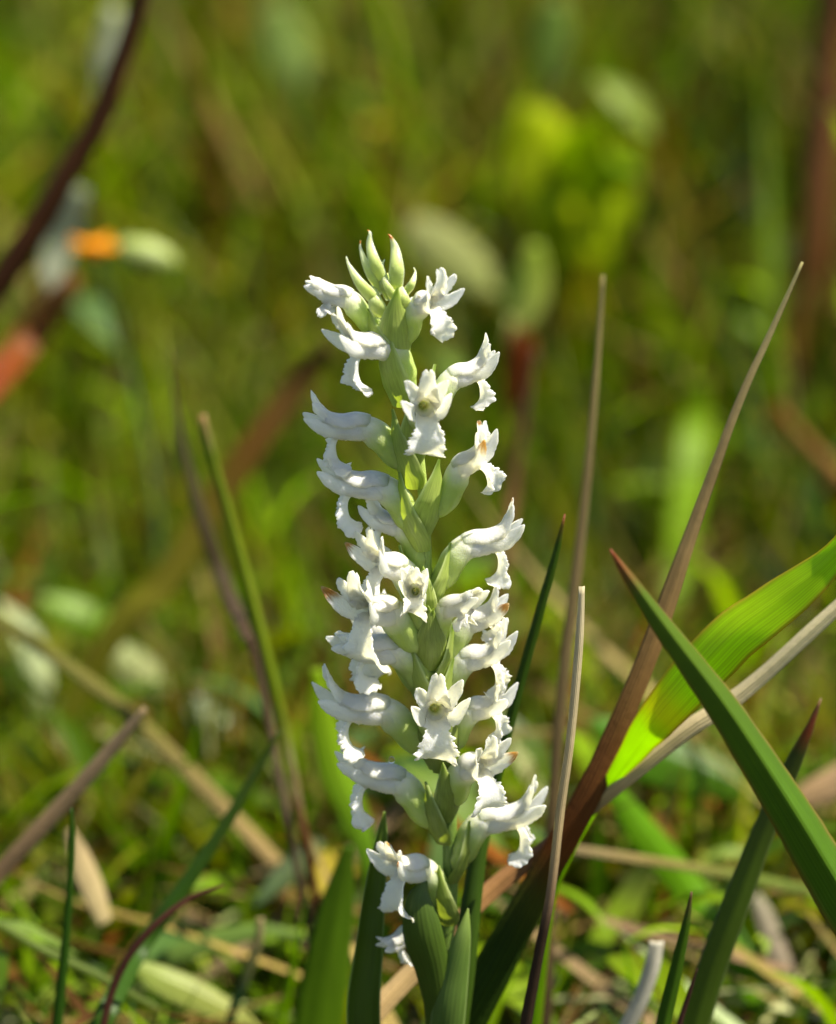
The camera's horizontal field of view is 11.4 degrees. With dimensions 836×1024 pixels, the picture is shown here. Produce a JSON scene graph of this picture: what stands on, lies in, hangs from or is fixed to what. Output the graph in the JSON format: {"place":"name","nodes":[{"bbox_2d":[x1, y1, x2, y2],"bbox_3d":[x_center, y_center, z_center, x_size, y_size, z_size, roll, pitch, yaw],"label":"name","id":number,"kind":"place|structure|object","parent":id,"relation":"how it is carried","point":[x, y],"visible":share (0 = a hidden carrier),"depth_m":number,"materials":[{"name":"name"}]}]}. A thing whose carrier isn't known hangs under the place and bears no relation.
{"place":"outdoors","nodes":[
{"label":"outdoors","id":0,"kind":"place"},
{"bbox_2d":[0,922,832,1023],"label":"ground","id":1,"kind":"structure","parent":0,"point":[613,1008],"depth_m":0.76,"materials":[{"name":"soil"}]},
{"bbox_2d":[0,271,81,397],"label":"red leaf","id":2,"kind":"object","parent":1,"relation":"on","point":[18,352],"visible":0.98,"depth_m":0.86,"materials":[{"name":"plant"}]},
{"bbox_2d":[0,184,88,569],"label":"pale leaf","id":3,"kind":"object","parent":1,"relation":"on","point":[57,254],"visible":0.97,"depth_m":0.89,"materials":[{"name":"plant"}]},
{"bbox_2d":[52,808,74,1023],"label":"grass blade","id":4,"kind":"object","parent":1,"relation":"on","point":[59,1004],"depth_m":0.66,"materials":[{"name":"green plant"}]},
{"bbox_2d":[19,6,119,548],"bbox_3d":[-0.082,-0.038,0.954,0.031,0.154,0.002,0,15,0],"label":"leaf","id":5,"kind":"object","parent":1,"relation":"on","point":[107,37],"visible":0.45,"depth_m":0.94,"materials":[{"name":"plant"}]},
{"bbox_2d":[0,706,146,883],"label":"dry grass blade","id":6,"kind":"object","parent":1,"relation":"on","point":[35,833],"visible":1,"depth_m":0.69,"materials":[{"name":"plant"}]},
{"bbox_2d":[0,0,147,304],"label":"woody stem","id":7,"kind":"object","parent":1,"relation":"on","point":[16,258],"visible":1,"depth_m":0.78,"materials":[{"name":"plant"}]},
{"bbox_2d":[38,594,110,644],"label":"broad leaf","id":8,"kind":"object","parent":1,"relation":"on","point":[67,606],"visible":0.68,"depth_m":0.88,"materials":[{"name":"green plant"}]},
{"bbox_2d":[0,920,160,1012],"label":"grass blade","id":9,"kind":"object","parent":1,"relation":"on","point":[48,952],"depth_m":0.69,"materials":[{"name":"green plant"}]},
{"bbox_2d":[66,829,111,925],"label":"dry leaf","id":10,"kind":"object","parent":1,"relation":"on","point":[89,882],"visible":0.84,"depth_m":0.72,"materials":[{"name":"plant"}]},
{"bbox_2d":[69,234,162,652],"bbox_3d":[-0.064,-0.003,0.892,0.020,0.114,0.012,-6,16,-22],"label":"wildflower","id":11,"kind":"object","parent":1,"relation":"on","point":[97,247],"visible":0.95,"depth_m":0.89,"materials":[{"name":"green plant"}]},
{"bbox_2d":[115,237,177,272],"bbox_3d":[-0.057,-0.054,0.876,0.013,0.008,0.007,0,15,0],"label":"flower bud","id":12,"kind":"object","parent":11,"relation":"attached to","point":[147,255],"visible":1,"depth_m":0.87,"materials":[{"name":"green plant"}]},
{"bbox_2d":[108,644,169,696],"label":"pale leaf","id":13,"kind":"object","parent":1,"relation":"on","point":[125,664],"visible":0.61,"depth_m":0.85,"materials":[{"name":"green plant"}]},
{"bbox_2d":[0,613,322,902],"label":"straw stalk","id":14,"kind":"object","parent":1,"relation":"on","point":[192,775],"visible":0.69,"depth_m":0.75,"materials":[{"name":"beige plant"}]},
{"bbox_2d":[100,884,224,1023],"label":"dry grass blade","id":15,"kind":"object","parent":1,"relation":"on","point":[138,943],"visible":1,"depth_m":0.66,"materials":[{"name":"plant"}]},
{"bbox_2d":[18,341,332,802],"bbox_3d":[-0.053,0.023,0.818,0.078,0.108,0.005,-7,17,-26],"label":"dry grass blade","id":16,"kind":"object","parent":1,"relation":"on","point":[152,592],"visible":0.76,"depth_m":0.82,"materials":[{"name":"brown plant"}]},
{"bbox_2d":[89,730,280,1023],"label":"grass blade","id":17,"kind":"object","parent":1,"relation":"on","point":[185,883],"depth_m":0.68,"materials":[{"name":"green plant"}]},
{"bbox_2d":[137,962,257,1023],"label":"broad leaf","id":18,"kind":"object","parent":1,"relation":"on","point":[174,986],"visible":0.92,"depth_m":0.70,"materials":[{"name":"green plant"}]},
{"bbox_2d":[185,693,242,743],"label":"pale leaf","id":19,"kind":"object","parent":1,"relation":"on","point":[201,701],"visible":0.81,"depth_m":0.83,"materials":[{"name":"green plant"}]},
{"bbox_2d":[170,348,311,944],"bbox_3d":[-0.030,0.038,0.724,0.013,0.125,0.058,-7,16,-24],"label":"dry grass blade","id":20,"kind":"object","parent":1,"relation":"on","point":[223,580],"visible":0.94,"depth_m":0.72,"materials":[{"name":"plant"}]},
{"bbox_2d":[225,917,263,1023],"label":"rush stalk","id":21,"kind":"object","parent":1,"relation":"on","point":[242,986],"visible":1,"depth_m":0.70,"materials":[{"name":"green plant"}]},
{"bbox_2d":[198,414,319,919],"bbox_3d":[-0.023,0.043,0.714,0.029,0.120,0.008,13,20,41],"label":"rush stalk","id":22,"kind":"object","parent":1,"relation":"on","point":[258,628],"visible":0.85,"depth_m":0.71,"materials":[{"name":"green plant"}]},
{"bbox_2d":[253,836,323,906],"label":"broad leaf","id":23,"kind":"object","parent":1,"relation":"on","point":[280,878],"visible":0.78,"depth_m":0.74,"materials":[{"name":"green plant"}]},
{"bbox_2d":[257,1,320,223],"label":"pale leaf","id":24,"kind":"object","parent":1,"relation":"on","point":[284,45],"visible":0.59,"depth_m":1.11,"materials":[{"name":"green plant"}]},
{"bbox_2d":[294,846,353,1023],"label":"grass blade","id":25,"kind":"object","parent":1,"relation":"on","point":[321,997],"depth_m":0.69,"materials":[{"name":"green plant"}]},
{"bbox_2d":[309,668,406,1023],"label":"grass blade","id":26,"kind":"object","parent":1,"relation":"on","point":[338,784],"depth_m":0.74,"materials":[{"name":"green plant"}]},
{"bbox_2d":[364,115,420,213],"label":"wildflower","id":27,"kind":"object","parent":1,"relation":"on","point":[389,123],"visible":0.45,"depth_m":1.16,"materials":[{"name":"green plant"}]},
{"bbox_2d":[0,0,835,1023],"bbox_3d":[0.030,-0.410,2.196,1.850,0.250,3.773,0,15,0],"label":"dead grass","id":28,"kind":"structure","parent":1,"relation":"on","point":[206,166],"depth_m":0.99,"materials":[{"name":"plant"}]},
{"bbox_2d":[0,1,835,1023],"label":"ground cover","id":29,"kind":"object","parent":1,"relation":"on","point":[80,743],"visible":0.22,"depth_m":0.79,"materials":[{"name":"green plant"}]},
{"bbox_2d":[0,401,835,1023],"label":"short turf","id":30,"kind":"structure","parent":1,"relation":"on","point":[38,983],"depth_m":0.74,"materials":[{"name":"green plant"}]},
{"bbox_2d":[148,924,305,964],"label":"broad leaf","id":31,"kind":"object","parent":30,"relation":"on","point":[230,936],"visible":0.84,"depth_m":0.73,"materials":[{"name":"green plant"}]},
{"bbox_2d":[302,230,547,1023],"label":"orchid","id":32,"kind":"object","parent":1,"relation":"on","point":[417,641],"visible":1,"depth_m":0.62,"materials":[{"name":"white plant"}]},
{"bbox_2d":[388,756,394,763],"bbox_3d":[-0.004,0.037,0.631,0.001,0.001,0.001,0,15,0],"label":"dew drop","id":33,"kind":"object","parent":32,"relation":"on","point":[391,759],"visible":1,"depth_m":0.63,"materials":[{"name":"liquid"}]},
{"bbox_2d":[446,243,548,546],"bbox_3d":[0.012,-0.008,0.930,0.033,0.106,0.002,0,15,0],"label":"pale leaf","id":34,"kind":"object","parent":1,"relation":"on","point":[524,294],"visible":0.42,"depth_m":0.92,"materials":[{"name":"green plant"}]},
{"bbox_2d":[481,351,537,749],"bbox_3d":[0.014,0.025,0.819,0.006,0.109,0.036,6,16,21],"label":"dry stalk","id":35,"kind":"object","parent":1,"relation":"on","point":[513,481],"visible":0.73,"depth_m":0.82,"materials":[{"name":"plant"}]},
{"bbox_2d":[496,324,535,517],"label":"red leaf","id":36,"kind":"object","parent":1,"relation":"on","point":[519,349],"visible":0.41,"depth_m":0.94,"materials":[{"name":"red plant"}]},
{"bbox_2d":[404,214,638,512],"bbox_3d":[0.033,-0.022,1.000,0.073,0.099,0.006,0,15,0],"label":"pale leaf","id":37,"kind":"object","parent":1,"relation":"on","point":[433,242],"visible":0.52,"depth_m":0.99,"materials":[{"name":"green plant"}]},
{"bbox_2d":[485,514,564,866],"bbox_3d":[0.013,0.060,0.648,0.019,0.123,0.004,0,15,0],"label":"grass blade","id":38,"kind":"object","parent":1,"relation":"on","point":[523,670],"depth_m":0.64,"materials":[{"name":"plant"}]},
{"bbox_2d":[531,0,572,243],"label":"pale leaf","id":39,"kind":"object","parent":1,"relation":"on","point":[552,32],"visible":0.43,"depth_m":1.02,"materials":[{"name":"green plant"}]},
{"bbox_2d":[520,586,584,1023],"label":"straw stalk","id":40,"kind":"object","parent":1,"relation":"on","point":[527,1014],"visible":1,"depth_m":0.63,"materials":[{"name":"beige plant"}]},
{"bbox_2d":[542,275,604,1023],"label":"dry grass blade","id":41,"kind":"object","parent":1,"relation":"on","point":[565,661],"visible":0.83,"depth_m":0.68,"materials":[{"name":"plant"}]},
{"bbox_2d":[509,100,640,447],"bbox_3d":[0.039,-0.047,1.056,0.034,0.118,0.065,0,15,0],"label":"leafy plant","id":42,"kind":"object","parent":1,"relation":"on","point":[571,173],"visible":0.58,"depth_m":1.04,"materials":[{"name":"green plant"}]},
{"bbox_2d":[554,864,654,1023],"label":"grass blade","id":43,"kind":"object","parent":1,"relation":"on","point":[630,896],"depth_m":0.74,"materials":[{"name":"green plant"}]},
{"bbox_2d":[380,600,835,1021],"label":"straw stalk","id":44,"kind":"object","parent":1,"relation":"on","point":[398,986],"visible":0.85,"depth_m":0.64,"materials":[{"name":"beige plant"}]},
{"bbox_2d":[469,261,803,1023],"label":"withered grass blade","id":45,"kind":"object","parent":1,"relation":"on","point":[505,945],"visible":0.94,"depth_m":0.65,"materials":[{"name":"plant"}]},
{"bbox_2d":[619,941,663,1023],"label":"straw stalk","id":46,"kind":"object","parent":1,"relation":"on","point":[642,993],"visible":1,"depth_m":0.66,"materials":[{"name":"beige plant"}]},
{"bbox_2d":[655,892,692,1023],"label":"grass blade","id":47,"kind":"object","parent":1,"relation":"on","point":[667,1003],"depth_m":0.64,"materials":[{"name":"green plant"}]},
{"bbox_2d":[590,717,758,804],"bbox_3d":[0.047,0.045,0.769,0.032,0.017,0.006,0,15,0],"label":"broad leaf","id":48,"kind":"object","parent":1,"relation":"on","point":[703,771],"visible":0.6,"depth_m":0.77,"materials":[{"name":"green plant"}]},
{"bbox_2d":[532,535,835,1023],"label":"grass blade","id":49,"kind":"object","parent":1,"relation":"on","point":[727,643],"depth_m":0.63,"materials":[{"name":"green plant"}]},
{"bbox_2d":[677,968,697,1023],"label":"grass blade","id":50,"kind":"object","parent":1,"relation":"on","point":[684,1007],"depth_m":0.64,"materials":[{"name":"plant"}]},
{"bbox_2d":[666,379,711,609],"bbox_3d":[0.059,0.010,0.935,0.008,0.072,0.044,3,15,12],"label":"grass blade","id":51,"kind":"object","parent":1,"relation":"on","point":[694,428],"depth_m":0.94,"materials":[{"name":"green plant"}]},
{"bbox_2d":[575,846,810,895],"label":"straw stalk","id":52,"kind":"object","parent":1,"relation":"on","point":[785,885],"visible":0.7,"depth_m":0.71,"materials":[{"name":"beige plant"}]},
{"bbox_2d":[609,790,779,1023],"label":"grass blade","id":53,"kind":"object","parent":1,"relation":"on","point":[644,832],"depth_m":0.73,"materials":[{"name":"green plant"}]},
{"bbox_2d":[609,549,835,935],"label":"grass blade","id":54,"kind":"object","parent":1,"relation":"on","point":[804,835],"depth_m":0.60,"materials":[{"name":"green plant"}]},
{"bbox_2d":[683,698,821,1023],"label":"grass blade","id":55,"kind":"object","parent":1,"relation":"on","point":[719,945],"depth_m":0.65,"materials":[{"name":"green plant"}]},
{"bbox_2d":[752,893,794,998],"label":"dead leaf","id":56,"kind":"object","parent":1,"relation":"on","point":[766,922],"visible":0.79,"depth_m":0.74,"materials":[{"name":"beige plant"}]},
{"bbox_2d":[773,404,835,484],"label":"dry stalk","id":57,"kind":"object","parent":1,"relation":"on","point":[824,462],"visible":1,"depth_m":0.93,"materials":[{"name":"plant"}]},
{"bbox_2d":[792,0,835,377],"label":"woody stem","id":58,"kind":"object","parent":1,"relation":"on","point":[819,177],"visible":0.38,"depth_m":1.05,"materials":[{"name":"plant"}]},
{"bbox_2d":[799,764,835,807],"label":"dry leaf","id":59,"kind":"object","parent":1,"relation":"on","point":[819,789],"visible":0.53,"depth_m":0.75,"materials":[{"name":"plant"}]},
{"bbox_2d":[0,0,835,1014],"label":"meadow grass","id":60,"kind":"structure","parent":0,"point":[72,432],"depth_m":1.02,"materials":[{"name":"green plant"}]}
]}

